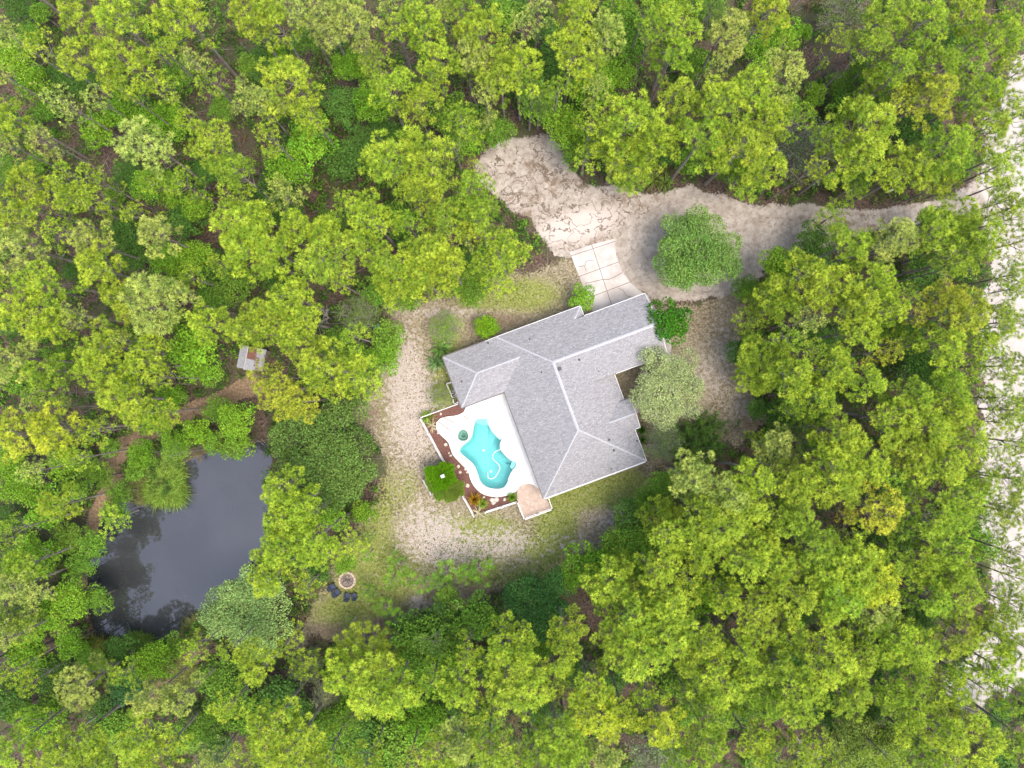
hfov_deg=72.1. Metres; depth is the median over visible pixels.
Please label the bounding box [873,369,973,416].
pine tree
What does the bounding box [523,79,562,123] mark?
broadleaf tree
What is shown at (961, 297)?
pine tree
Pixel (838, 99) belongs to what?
broadleaf tree
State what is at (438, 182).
pine tree
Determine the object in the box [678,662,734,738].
pine tree
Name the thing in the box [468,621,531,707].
pine tree
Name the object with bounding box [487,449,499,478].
pool cleaner hose
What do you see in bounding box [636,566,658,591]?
broadleaf tree
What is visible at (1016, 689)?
pine tree
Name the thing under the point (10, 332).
broadleaf tree
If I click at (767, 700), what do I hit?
pine tree
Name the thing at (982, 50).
pine tree
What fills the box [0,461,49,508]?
broadleaf tree
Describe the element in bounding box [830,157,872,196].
broadleaf tree
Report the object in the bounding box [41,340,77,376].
broadleaf tree
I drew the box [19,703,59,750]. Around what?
broadleaf tree
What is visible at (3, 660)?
pine tree
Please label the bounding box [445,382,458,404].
equipment fence
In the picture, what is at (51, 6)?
pine tree
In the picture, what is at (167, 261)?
broadleaf tree
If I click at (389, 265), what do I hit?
pine tree
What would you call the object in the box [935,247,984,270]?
dead tree
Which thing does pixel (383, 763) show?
broadleaf tree
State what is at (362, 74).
broadleaf tree
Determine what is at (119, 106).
broadleaf tree
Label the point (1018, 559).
pine tree
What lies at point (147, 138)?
pine tree
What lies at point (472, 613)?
broadleaf tree
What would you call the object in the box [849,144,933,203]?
pine tree
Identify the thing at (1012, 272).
pine tree
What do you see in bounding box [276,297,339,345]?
pine tree
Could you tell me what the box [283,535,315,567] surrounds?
broadleaf tree
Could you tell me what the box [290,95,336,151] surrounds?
pine tree
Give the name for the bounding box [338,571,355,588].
fire pit
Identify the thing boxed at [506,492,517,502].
spiky bush
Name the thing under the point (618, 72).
broadleaf tree
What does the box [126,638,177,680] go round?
broadleaf tree
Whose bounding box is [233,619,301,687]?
pine tree
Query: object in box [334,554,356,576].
broadleaf tree
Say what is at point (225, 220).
pine tree
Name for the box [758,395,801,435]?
broadleaf tree
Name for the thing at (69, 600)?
broadleaf tree
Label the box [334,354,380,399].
pine tree
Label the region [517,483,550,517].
stone patio
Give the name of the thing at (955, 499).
pine tree
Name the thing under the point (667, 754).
pine tree
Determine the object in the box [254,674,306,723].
broadleaf tree
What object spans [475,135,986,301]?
sand driveway
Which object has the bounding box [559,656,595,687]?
broadleaf tree
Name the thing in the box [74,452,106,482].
broadleaf tree
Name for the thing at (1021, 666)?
pine tree
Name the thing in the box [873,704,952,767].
pine tree
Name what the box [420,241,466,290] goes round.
pine tree
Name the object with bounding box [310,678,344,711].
broadleaf tree
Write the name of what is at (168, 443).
broadleaf tree
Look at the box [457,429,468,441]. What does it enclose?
hot tub
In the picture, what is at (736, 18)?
pine tree
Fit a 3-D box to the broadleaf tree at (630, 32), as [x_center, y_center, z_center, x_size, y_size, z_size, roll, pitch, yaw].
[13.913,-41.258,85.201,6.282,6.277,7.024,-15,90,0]
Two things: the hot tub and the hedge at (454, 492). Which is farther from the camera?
the hot tub
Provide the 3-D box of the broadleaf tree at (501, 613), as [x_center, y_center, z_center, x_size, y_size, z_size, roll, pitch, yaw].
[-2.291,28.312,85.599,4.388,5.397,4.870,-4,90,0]
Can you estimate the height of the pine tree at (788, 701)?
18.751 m
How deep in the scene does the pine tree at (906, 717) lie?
72.93 m
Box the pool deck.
[436,393,538,496]
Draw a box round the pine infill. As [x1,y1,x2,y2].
[0,0,1023,767]
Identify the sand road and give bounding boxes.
[941,54,1023,707]
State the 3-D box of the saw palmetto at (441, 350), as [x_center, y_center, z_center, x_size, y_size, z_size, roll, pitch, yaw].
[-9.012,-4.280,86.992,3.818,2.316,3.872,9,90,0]
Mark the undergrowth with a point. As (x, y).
(320, 200)
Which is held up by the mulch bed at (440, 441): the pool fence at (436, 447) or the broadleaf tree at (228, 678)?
the pool fence at (436, 447)
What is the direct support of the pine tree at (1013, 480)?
on the ground at (546, 256)
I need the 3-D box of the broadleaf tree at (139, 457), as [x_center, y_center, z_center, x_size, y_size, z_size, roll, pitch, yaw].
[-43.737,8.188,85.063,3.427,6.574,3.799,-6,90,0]
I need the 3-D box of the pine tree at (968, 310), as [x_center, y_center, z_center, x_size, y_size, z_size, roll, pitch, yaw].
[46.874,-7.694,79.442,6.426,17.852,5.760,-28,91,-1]
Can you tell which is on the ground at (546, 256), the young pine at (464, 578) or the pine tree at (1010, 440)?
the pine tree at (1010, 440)
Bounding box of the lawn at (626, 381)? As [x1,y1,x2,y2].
[296,256,768,649]
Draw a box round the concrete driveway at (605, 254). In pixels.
[570,239,653,311]
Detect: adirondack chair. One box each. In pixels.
[327,583,336,591]
[331,588,341,597]
[343,592,350,601]
[351,593,357,600]
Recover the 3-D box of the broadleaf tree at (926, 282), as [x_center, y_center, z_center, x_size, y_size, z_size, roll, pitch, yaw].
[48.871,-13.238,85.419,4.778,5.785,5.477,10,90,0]
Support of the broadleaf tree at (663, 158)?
on the ground at (546, 256)
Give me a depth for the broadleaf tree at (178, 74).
83.74 m
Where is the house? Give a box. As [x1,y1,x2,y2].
[442,293,666,498]
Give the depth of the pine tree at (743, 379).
82.75 m
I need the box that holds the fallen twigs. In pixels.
[0,0,1023,767]
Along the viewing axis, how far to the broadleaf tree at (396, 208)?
83.28 m
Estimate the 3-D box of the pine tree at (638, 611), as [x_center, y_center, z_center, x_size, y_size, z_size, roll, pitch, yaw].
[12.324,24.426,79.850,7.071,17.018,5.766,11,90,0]
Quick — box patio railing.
[517,498,552,520]
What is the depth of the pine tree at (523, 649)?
73.22 m
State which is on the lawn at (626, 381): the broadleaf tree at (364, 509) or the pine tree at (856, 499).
the broadleaf tree at (364, 509)
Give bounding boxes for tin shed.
[237,346,269,371]
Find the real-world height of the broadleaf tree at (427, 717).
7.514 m
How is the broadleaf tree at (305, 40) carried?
on the ground at (546, 256)
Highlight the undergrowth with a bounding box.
[0,0,1023,767]
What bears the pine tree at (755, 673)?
on the ground at (546, 256)
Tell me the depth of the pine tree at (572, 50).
72.62 m
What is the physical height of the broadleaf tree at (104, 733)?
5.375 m
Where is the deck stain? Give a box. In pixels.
[438,415,467,430]
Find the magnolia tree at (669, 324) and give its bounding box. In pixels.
[646,296,693,347]
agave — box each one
[424,417,439,432]
[469,503,486,520]
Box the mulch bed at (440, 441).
[423,405,514,514]
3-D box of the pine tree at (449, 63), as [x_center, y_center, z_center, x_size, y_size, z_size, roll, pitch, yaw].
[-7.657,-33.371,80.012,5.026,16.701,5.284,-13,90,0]
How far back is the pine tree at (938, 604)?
72.86 m
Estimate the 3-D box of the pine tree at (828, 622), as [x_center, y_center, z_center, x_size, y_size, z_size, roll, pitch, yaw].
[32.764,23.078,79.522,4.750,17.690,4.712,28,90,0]
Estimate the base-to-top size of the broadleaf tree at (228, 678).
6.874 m
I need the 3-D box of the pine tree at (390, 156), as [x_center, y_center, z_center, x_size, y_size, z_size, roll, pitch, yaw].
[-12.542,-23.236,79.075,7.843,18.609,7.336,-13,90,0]
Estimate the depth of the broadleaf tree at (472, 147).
82.48 m
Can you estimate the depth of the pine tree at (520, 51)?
72.33 m
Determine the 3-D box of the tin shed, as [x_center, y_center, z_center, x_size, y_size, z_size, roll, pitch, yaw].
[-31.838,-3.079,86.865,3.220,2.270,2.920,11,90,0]
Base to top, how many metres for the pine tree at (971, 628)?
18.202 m
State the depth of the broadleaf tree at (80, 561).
83.43 m
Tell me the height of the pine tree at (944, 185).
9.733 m
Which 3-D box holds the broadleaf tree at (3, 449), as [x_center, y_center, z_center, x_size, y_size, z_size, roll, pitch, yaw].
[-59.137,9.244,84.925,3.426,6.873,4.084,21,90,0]
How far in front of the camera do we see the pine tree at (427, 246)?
72.44 m
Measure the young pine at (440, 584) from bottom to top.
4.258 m
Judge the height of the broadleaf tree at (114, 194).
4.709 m
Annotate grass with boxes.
[80,631,114,676]
[112,635,136,674]
[122,627,157,661]
[123,476,149,505]
[135,458,194,514]
[146,456,190,491]
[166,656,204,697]
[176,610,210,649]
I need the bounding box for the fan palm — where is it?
[418,408,436,424]
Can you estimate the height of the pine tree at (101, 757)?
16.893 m
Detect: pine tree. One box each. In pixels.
[0,96,88,159]
[0,189,90,238]
[0,223,103,277]
[0,286,103,340]
[0,338,96,383]
[0,406,100,465]
[0,540,79,585]
[0,558,87,605]
[0,640,43,662]
[0,684,100,767]
[0,698,52,746]
[4,160,107,215]
[10,258,118,309]
[21,352,102,392]
[22,700,115,767]
[26,400,132,459]
[31,305,122,344]
[36,481,126,522]
[39,687,142,767]
[43,0,76,26]
[51,179,137,226]
[52,649,133,711]
[55,0,145,72]
[55,33,144,109]
[66,218,152,262]
[71,313,167,375]
[72,354,163,391]
[73,239,162,294]
[84,700,161,767]
[90,0,187,80]
[92,36,193,120]
[94,366,185,431]
[99,277,174,327]
[109,685,199,767]
[110,114,210,188]
[116,269,215,336]
[123,332,203,373]
[124,646,213,719]
[131,698,210,767]
[134,393,207,434]
[136,214,195,259]
[150,0,236,76]
[160,651,233,718]
[183,117,262,176]
[184,298,254,346]
[207,147,278,206]
[208,199,286,255]
[218,214,294,282]
[224,301,279,353]
[227,0,290,80]
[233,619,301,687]
[238,213,305,276]
[243,83,290,135]
[243,296,310,346]
[245,675,311,767]
[246,0,311,81]
[247,546,307,598]
[249,519,320,571]
[252,370,321,417]
[254,54,330,132]
[259,462,317,510]
[261,274,328,333]
[262,492,313,547]
[266,696,329,767]
[273,0,332,69]
[273,377,329,424]
[275,208,313,245]
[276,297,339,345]
[276,318,330,366]
[276,483,328,529]
[289,512,350,569]
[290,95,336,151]
[292,212,362,285]
[296,0,353,54]
[296,337,369,403]
[304,214,354,258]
[304,723,344,767]
[320,645,370,699]
[325,0,381,79]
[333,620,392,676]
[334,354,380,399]
[344,187,407,249]
[344,720,384,767]
[345,647,419,722]
[358,123,429,198]
[360,240,418,291]
[361,635,410,675]
[367,65,422,131]
[372,261,413,306]
[373,651,423,720]
[396,0,446,73]
[396,229,460,291]
[398,81,444,150]
[399,246,453,302]
[400,175,443,217]
[401,131,459,203]
[415,38,462,104]
[417,711,461,767]
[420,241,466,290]
[424,196,471,245]
[428,688,477,766]
[434,635,480,713]
[439,0,481,56]
[451,170,497,221]
[451,193,499,245]
[452,2,512,93]
[454,260,488,305]
[454,684,522,767]
[455,34,494,106]
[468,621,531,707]
[471,224,532,282]
[473,46,519,121]
[481,603,531,664]
[486,637,556,721]
[500,608,539,669]
[502,40,543,120]
[509,699,559,767]
[533,671,585,767]
[540,622,582,678]
[541,694,594,767]
[545,20,605,109]
[547,598,589,645]
[554,0,602,67]
[564,659,632,746]
[568,634,617,714]
[578,553,635,608]
[581,6,626,69]
[581,696,624,767]
[589,125,654,184]
[589,599,642,658]
[593,543,642,593]
[593,579,657,649]
[597,88,664,166]
[598,658,639,733]
[602,612,671,682]
[606,157,652,196]
[628,115,681,172]
[632,670,687,749]
[633,547,686,598]
[634,494,684,536]
[636,570,701,631]
[639,590,698,658]
[640,0,703,90]
[643,506,693,561]
[648,31,693,102]
[649,76,700,130]
[651,694,696,767]
[663,620,706,679]
[668,447,727,509]
[669,115,729,180]
[672,531,716,577]
[674,613,725,666]
[675,493,725,531]
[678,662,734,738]
[679,699,729,767]
[681,74,752,149]
[681,490,752,557]
[685,636,750,713]
[688,466,749,521]
[688,561,742,619]
[693,7,749,90]
[703,118,777,185]
[706,59,776,140]
[708,525,772,588]
[711,575,786,640]
[711,613,762,666]
[711,686,776,767]
[712,619,774,687]
[714,455,776,499]
[719,485,770,533]
[720,153,771,202]
[722,0,790,74]
[725,95,792,159]
[729,523,781,568]
[730,657,786,722]
[731,357,776,397]
[731,614,794,686]
[735,536,799,594]
[736,333,792,387]
[740,146,788,193]
[741,280,772,316]
[742,47,809,120]
[748,421,801,472]
[749,696,822,767]
[750,289,804,323]
[751,643,830,729]
[752,270,794,315]
[755,481,815,527]
[756,353,816,404]
[756,453,824,495]
[756,464,813,505]
[756,562,821,623]
[758,500,807,540]
[759,246,829,299]
[765,518,850,573]
[767,372,842,420]
[771,607,858,693]
[777,440,865,503]
[780,574,847,627]
[781,548,847,596]
[782,553,870,623]
[789,340,854,390]
[790,409,867,462]
[793,263,864,313]
[795,642,873,722]
[797,130,886,195]
[797,222,874,271]
[799,533,892,604]
[802,286,880,338]
[805,93,903,172]
[805,438,891,486]
[805,619,879,685]
[810,466,866,509]
[811,355,887,403]
[816,262,898,305]
[817,310,881,351]
[819,479,905,535]
[821,285,912,333]
[823,0,909,81]
[825,216,920,274]
[830,580,901,631]
[834,47,920,119]
[835,388,929,456]
[837,545,903,610]
[838,596,921,659]
[840,532,916,576]
[842,653,915,707]
[843,659,929,733]
[845,374,933,416]
[847,624,931,693]
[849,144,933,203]
[852,0,949,82]
[853,394,956,455]
[854,533,945,585]
[857,472,969,543]
[859,559,961,617]
[859,608,946,678]
[863,421,948,479]
[866,40,963,112]
[866,204,974,255]
[869,432,969,486]
[872,675,970,759]
[873,123,982,185]
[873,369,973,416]
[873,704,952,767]
[875,71,959,135]
[876,278,973,320]
[876,385,977,433]
[877,322,967,371]
[878,515,974,569]
[878,642,970,708]
[885,470,993,530]
[886,410,989,470]
[887,548,977,600]
[888,283,993,337]
[888,557,985,618]
[889,0,991,71]
[891,226,988,277]
[893,593,985,661]
[896,37,990,110]
[898,192,984,240]
[898,216,1005,275]
[899,72,1007,142]
[901,682,1007,767]
[903,161,963,201]
[907,323,1005,360]
[909,450,1001,496]
[911,101,1013,168]
[912,591,1021,655]
[914,296,1020,347]
[920,9,1023,89]
[921,92,1020,158]
[923,620,1017,688]
[925,144,1023,199]
[930,643,1023,717]
[931,260,1023,298]
[932,384,1023,425]
[933,676,1023,764]
[934,55,1023,125]
[934,194,1023,246]
[935,453,1023,500]
[937,88,1023,157]
[940,301,1023,343]
[942,606,1023,672]
[944,526,1023,569]
[947,575,1017,615]
[951,578,1023,628]
[955,351,1023,388]
[959,492,1023,530]
[962,420,1023,459]
[964,179,1023,217]
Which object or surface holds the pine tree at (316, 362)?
on the ground at (546, 256)
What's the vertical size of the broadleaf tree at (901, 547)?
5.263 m
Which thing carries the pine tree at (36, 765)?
on the ground at (546, 256)
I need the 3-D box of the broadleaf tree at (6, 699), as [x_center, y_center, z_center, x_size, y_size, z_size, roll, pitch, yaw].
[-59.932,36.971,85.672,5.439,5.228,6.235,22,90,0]
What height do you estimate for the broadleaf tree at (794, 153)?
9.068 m
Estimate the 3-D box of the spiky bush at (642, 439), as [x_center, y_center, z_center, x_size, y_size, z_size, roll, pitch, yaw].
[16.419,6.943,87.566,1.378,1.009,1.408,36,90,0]
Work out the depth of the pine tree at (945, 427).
72.25 m
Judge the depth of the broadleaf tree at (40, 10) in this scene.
83.62 m
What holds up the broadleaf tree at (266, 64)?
on the ground at (546, 256)
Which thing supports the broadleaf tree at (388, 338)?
on the ground at (546, 256)
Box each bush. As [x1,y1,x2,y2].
[427,309,464,347]
[427,383,452,410]
[466,491,480,505]
[473,314,500,339]
[477,497,487,510]
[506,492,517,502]
[568,283,594,311]
[637,426,644,435]
[639,434,647,444]
[668,409,742,472]
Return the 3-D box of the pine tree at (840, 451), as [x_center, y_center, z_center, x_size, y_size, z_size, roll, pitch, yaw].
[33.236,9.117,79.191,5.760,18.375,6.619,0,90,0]
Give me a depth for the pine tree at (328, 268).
72.31 m
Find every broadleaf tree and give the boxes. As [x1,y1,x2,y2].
[0,34,31,79]
[0,155,27,185]
[0,311,26,337]
[0,355,37,397]
[0,446,39,474]
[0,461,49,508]
[0,504,24,536]
[0,544,28,583]
[0,605,29,641]
[0,668,31,721]
[0,696,38,724]
[1,0,37,24]
[3,631,56,677]
[11,58,59,101]
[12,19,52,51]
[13,528,62,580]
[17,589,73,643]
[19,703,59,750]
[22,150,57,176]
[23,481,69,530]
[28,1,59,27]
[29,94,64,122]
[31,653,74,694]
[37,689,74,725]
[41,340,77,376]
[41,444,81,482]
[45,59,74,90]
[48,520,91,554]
[49,570,102,621]
[55,627,96,661]
[58,471,97,504]
[60,256,85,281]
[64,549,103,579]
[65,69,99,100]
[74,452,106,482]
[75,529,116,558]
[77,111,117,150]
[77,648,106,674]
[81,692,123,726]
[84,582,117,615]
[86,721,122,753]
[93,466,120,490]
[98,437,128,458]
[99,633,141,668]
[100,99,121,125]
[100,209,149,253]
[101,85,153,130]
[101,708,139,743]
[102,498,137,525]
[103,184,128,213]
[104,478,136,505]
[107,666,152,707]
[108,364,142,393]
[110,158,140,190]
[117,239,148,274]
[123,322,154,350]
[124,459,151,481]
[125,438,161,468]
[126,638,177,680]
[128,168,167,205]
[130,412,154,435]
[143,404,176,433]
[146,241,184,274]
[147,96,187,143]
[153,381,190,413]
[154,168,189,208]
[154,630,188,664]
[160,55,193,96]
[160,205,208,243]
[161,259,194,287]
[161,306,190,333]
[161,428,190,462]
[164,322,218,370]
[171,239,213,277]
[171,720,211,753]
[175,352,224,387]
[179,189,215,221]
[180,418,214,446]
[185,155,219,188]
[187,696,233,741]
[193,282,228,317]
[193,648,251,708]
[195,248,242,286]
[195,731,233,767]
[199,393,230,421]
[200,430,224,455]
[205,258,260,307]
[207,90,237,122]
[213,428,255,460]
[215,685,262,736]
[216,401,255,447]
[236,52,257,79]
[244,44,277,83]
[253,167,297,211]
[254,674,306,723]
[256,259,288,292]
[261,143,313,193]
[267,44,287,65]
[267,196,306,226]
[281,131,308,164]
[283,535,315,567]
[283,646,323,687]
[287,109,339,168]
[288,23,320,55]
[291,697,322,732]
[301,710,359,767]
[305,556,331,585]
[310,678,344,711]
[314,497,349,531]
[318,208,346,237]
[319,85,368,133]
[319,138,366,180]
[320,324,356,364]
[320,695,366,741]
[329,48,363,84]
[331,290,378,334]
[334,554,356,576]
[336,711,392,767]
[344,121,383,157]
[346,340,372,370]
[348,52,378,84]
[352,80,391,122]
[352,498,379,525]
[357,276,391,307]
[362,749,404,767]
[365,344,402,376]
[367,111,398,141]
[368,316,407,355]
[371,720,424,767]
[372,698,418,734]
[380,197,414,240]
[389,613,453,683]
[390,608,424,648]
[393,123,426,151]
[393,695,446,743]
[394,229,422,254]
[395,284,422,312]
[409,650,460,699]
[414,596,461,645]
[420,690,468,730]
[425,91,467,133]
[433,584,460,610]
[439,632,464,663]
[441,100,495,151]
[443,123,481,155]
[443,589,500,640]
[444,195,471,225]
[454,59,471,83]
[454,267,491,308]
[456,697,505,738]
[459,242,489,269]
[463,128,496,151]
[471,646,503,682]
[480,602,509,641]
[481,109,517,148]
[485,0,525,34]
[510,0,534,27]
[515,74,543,110]
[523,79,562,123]
[528,693,564,729]
[530,635,556,660]
[532,17,566,55]
[539,50,572,85]
[543,102,592,151]
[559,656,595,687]
[560,131,593,172]
[560,562,583,592]
[564,540,611,589]
[567,64,614,116]
[581,126,608,158]
[592,53,637,95]
[595,665,631,693]
[597,0,635,28]
[598,525,629,559]
[604,6,654,63]
[611,495,651,539]
[614,521,657,563]
[624,723,684,767]
[627,551,656,580]
[633,486,656,514]
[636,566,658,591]
[641,422,684,462]
[643,0,683,23]
[644,469,675,505]
[653,142,679,165]
[657,527,688,562]
[661,661,701,699]
[669,698,704,727]
[673,144,706,177]
[677,522,702,555]
[678,45,715,81]
[686,0,722,22]
[687,578,726,615]
[711,558,748,594]
[712,149,746,182]
[713,691,757,731]
[724,327,764,367]
[731,273,759,301]
[736,675,777,720]
[741,29,780,67]
[742,734,781,767]
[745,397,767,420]
[757,245,802,283]
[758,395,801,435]
[764,114,835,188]
[767,16,804,51]
[778,91,802,120]
[780,647,815,684]
[782,597,819,626]
[791,217,834,267]
[792,324,819,350]
[794,22,812,43]
[795,391,835,432]
[798,80,826,109]
[810,681,846,725]
[811,540,841,572]
[814,325,843,353]
[815,0,870,47]
[824,88,858,127]
[825,70,856,98]
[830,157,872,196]
[845,56,871,82]
[849,76,894,110]
[852,528,888,560]
[856,695,887,726]
[858,665,888,693]
[860,56,900,93]
[874,317,909,348]
[875,639,908,678]
[876,522,914,563]
[880,466,917,504]
[892,111,928,145]
[894,313,926,349]
[894,333,935,372]
[896,346,940,393]
[902,252,942,294]
[903,598,940,635]
[910,106,943,141]
[914,206,941,234]
[930,357,963,394]
[936,658,971,687]
[940,18,975,53]
[941,148,979,174]
[960,498,991,528]
[960,527,999,564]
[972,698,1012,733]
[980,746,1019,767]
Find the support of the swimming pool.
in the pool deck
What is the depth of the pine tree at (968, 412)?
72.52 m
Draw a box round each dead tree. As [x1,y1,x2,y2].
[318,304,334,324]
[786,730,822,767]
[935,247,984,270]
[945,693,987,720]
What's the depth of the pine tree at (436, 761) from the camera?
73.98 m
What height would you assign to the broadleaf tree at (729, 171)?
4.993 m
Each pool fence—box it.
[419,404,474,516]
[485,501,516,512]
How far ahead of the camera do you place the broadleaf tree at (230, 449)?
83.21 m
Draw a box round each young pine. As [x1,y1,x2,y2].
[343,615,354,630]
[357,532,367,544]
[359,581,374,598]
[361,548,374,561]
[363,585,380,603]
[364,530,375,542]
[373,595,399,617]
[381,607,402,632]
[382,569,403,590]
[386,549,411,580]
[400,571,419,588]
[410,572,436,594]
[430,574,451,595]
[431,558,464,584]
[457,564,473,584]
[462,558,495,587]
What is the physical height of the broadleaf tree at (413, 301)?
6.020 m
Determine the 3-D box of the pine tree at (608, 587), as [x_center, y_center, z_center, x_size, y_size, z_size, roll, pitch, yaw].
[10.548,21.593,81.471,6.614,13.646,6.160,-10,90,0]
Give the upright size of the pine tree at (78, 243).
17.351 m
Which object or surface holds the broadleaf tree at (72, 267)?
on the ground at (546, 256)
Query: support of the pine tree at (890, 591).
on the ground at (546, 256)
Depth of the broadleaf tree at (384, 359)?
82.95 m
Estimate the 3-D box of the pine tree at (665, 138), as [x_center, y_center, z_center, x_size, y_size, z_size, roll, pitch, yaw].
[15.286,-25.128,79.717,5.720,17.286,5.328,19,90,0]
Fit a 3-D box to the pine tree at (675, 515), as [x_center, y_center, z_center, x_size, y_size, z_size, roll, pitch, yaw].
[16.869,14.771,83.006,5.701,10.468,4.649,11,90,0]
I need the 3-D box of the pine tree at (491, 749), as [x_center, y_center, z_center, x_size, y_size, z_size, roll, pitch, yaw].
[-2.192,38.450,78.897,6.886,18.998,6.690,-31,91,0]
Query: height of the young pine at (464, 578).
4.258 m
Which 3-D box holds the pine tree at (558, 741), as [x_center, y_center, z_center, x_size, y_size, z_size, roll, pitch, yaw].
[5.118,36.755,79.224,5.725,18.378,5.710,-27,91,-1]
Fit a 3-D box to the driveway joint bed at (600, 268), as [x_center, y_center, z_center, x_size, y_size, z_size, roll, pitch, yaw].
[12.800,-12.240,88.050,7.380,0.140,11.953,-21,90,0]
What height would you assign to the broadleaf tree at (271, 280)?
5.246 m
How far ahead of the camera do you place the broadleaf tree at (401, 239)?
84.36 m
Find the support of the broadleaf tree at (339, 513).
on the ground at (546, 256)
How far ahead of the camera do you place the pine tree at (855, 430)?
73.46 m
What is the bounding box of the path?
[41,374,264,701]
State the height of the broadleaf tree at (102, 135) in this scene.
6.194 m
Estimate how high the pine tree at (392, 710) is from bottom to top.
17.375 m
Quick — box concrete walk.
[632,307,670,412]
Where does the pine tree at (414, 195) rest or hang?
on the ground at (546, 256)
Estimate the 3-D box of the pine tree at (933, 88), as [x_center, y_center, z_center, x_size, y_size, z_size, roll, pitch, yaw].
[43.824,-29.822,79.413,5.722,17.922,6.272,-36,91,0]
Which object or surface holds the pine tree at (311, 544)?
on the ground at (546, 256)
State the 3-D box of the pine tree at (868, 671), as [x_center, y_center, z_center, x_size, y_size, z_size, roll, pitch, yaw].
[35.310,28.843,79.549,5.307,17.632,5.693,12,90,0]
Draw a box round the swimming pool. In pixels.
[459,418,516,489]
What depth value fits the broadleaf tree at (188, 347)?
81.52 m
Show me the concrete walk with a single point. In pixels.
(668, 348)
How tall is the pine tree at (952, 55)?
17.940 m
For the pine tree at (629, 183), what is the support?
on the ground at (546, 256)
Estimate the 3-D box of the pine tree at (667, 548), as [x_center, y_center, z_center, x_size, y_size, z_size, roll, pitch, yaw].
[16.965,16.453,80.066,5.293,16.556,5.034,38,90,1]
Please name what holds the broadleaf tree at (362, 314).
on the ground at (546, 256)
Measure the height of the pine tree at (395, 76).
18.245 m
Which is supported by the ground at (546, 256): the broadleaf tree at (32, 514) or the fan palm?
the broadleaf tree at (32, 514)
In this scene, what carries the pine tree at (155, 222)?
on the ground at (546, 256)
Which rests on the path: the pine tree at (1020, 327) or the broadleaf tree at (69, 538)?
the broadleaf tree at (69, 538)
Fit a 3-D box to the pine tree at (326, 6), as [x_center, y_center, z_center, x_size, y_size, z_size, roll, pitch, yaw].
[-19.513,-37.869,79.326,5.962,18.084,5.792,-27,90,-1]
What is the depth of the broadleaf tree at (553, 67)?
84.14 m
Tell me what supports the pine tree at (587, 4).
on the ground at (546, 256)
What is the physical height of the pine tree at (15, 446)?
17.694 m
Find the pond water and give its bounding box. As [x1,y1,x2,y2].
[87,442,271,643]
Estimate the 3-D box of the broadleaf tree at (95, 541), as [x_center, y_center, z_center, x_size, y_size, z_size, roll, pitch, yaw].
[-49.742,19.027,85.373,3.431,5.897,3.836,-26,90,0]
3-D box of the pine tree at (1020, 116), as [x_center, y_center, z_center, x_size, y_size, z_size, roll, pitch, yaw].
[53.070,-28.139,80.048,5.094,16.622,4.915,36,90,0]
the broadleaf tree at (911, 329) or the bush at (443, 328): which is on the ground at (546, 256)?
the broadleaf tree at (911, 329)
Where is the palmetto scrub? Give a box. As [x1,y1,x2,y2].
[0,0,1023,767]
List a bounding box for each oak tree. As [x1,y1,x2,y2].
[195,562,295,660]
[267,395,378,516]
[502,565,574,644]
[628,345,705,431]
[651,204,743,292]
[824,713,912,767]
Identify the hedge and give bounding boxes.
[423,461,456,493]
[425,480,446,501]
[443,479,465,503]
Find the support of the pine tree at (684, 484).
on the ground at (546, 256)
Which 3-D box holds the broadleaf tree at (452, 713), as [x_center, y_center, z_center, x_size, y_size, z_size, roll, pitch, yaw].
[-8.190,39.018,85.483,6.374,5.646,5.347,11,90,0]
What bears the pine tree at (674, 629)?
on the ground at (546, 256)
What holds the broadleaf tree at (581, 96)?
on the ground at (546, 256)
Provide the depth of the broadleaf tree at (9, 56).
82.32 m
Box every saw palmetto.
[425,335,454,364]
[425,352,444,374]
[643,167,668,191]
[655,173,677,193]
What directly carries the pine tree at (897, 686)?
on the ground at (546, 256)
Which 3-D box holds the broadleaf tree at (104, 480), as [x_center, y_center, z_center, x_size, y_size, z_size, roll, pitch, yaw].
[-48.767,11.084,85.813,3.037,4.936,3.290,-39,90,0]
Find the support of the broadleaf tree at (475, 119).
on the ground at (546, 256)
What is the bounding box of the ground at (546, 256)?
[0,0,1023,767]
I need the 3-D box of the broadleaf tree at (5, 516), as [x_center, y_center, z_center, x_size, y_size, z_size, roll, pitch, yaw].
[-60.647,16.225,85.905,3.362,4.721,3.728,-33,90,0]
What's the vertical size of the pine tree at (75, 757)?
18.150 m
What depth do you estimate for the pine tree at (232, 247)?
72.25 m
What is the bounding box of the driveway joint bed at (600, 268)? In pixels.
[570,241,629,304]
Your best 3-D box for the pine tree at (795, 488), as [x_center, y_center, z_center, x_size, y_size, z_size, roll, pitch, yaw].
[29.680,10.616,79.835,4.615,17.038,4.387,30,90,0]
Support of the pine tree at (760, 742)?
on the ground at (546, 256)
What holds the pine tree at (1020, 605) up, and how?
on the ground at (546, 256)
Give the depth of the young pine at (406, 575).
84.42 m
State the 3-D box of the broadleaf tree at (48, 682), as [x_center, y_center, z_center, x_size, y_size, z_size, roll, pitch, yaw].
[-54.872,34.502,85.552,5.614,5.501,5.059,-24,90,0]
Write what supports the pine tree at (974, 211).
on the ground at (546, 256)
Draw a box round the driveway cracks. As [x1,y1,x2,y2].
[579,260,629,296]
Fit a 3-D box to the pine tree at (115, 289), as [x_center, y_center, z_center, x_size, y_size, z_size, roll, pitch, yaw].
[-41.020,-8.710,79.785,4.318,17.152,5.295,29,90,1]
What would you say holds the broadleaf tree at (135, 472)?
on the ground at (546, 256)
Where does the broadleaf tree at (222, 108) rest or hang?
on the ground at (546, 256)
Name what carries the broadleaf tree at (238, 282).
on the ground at (546, 256)

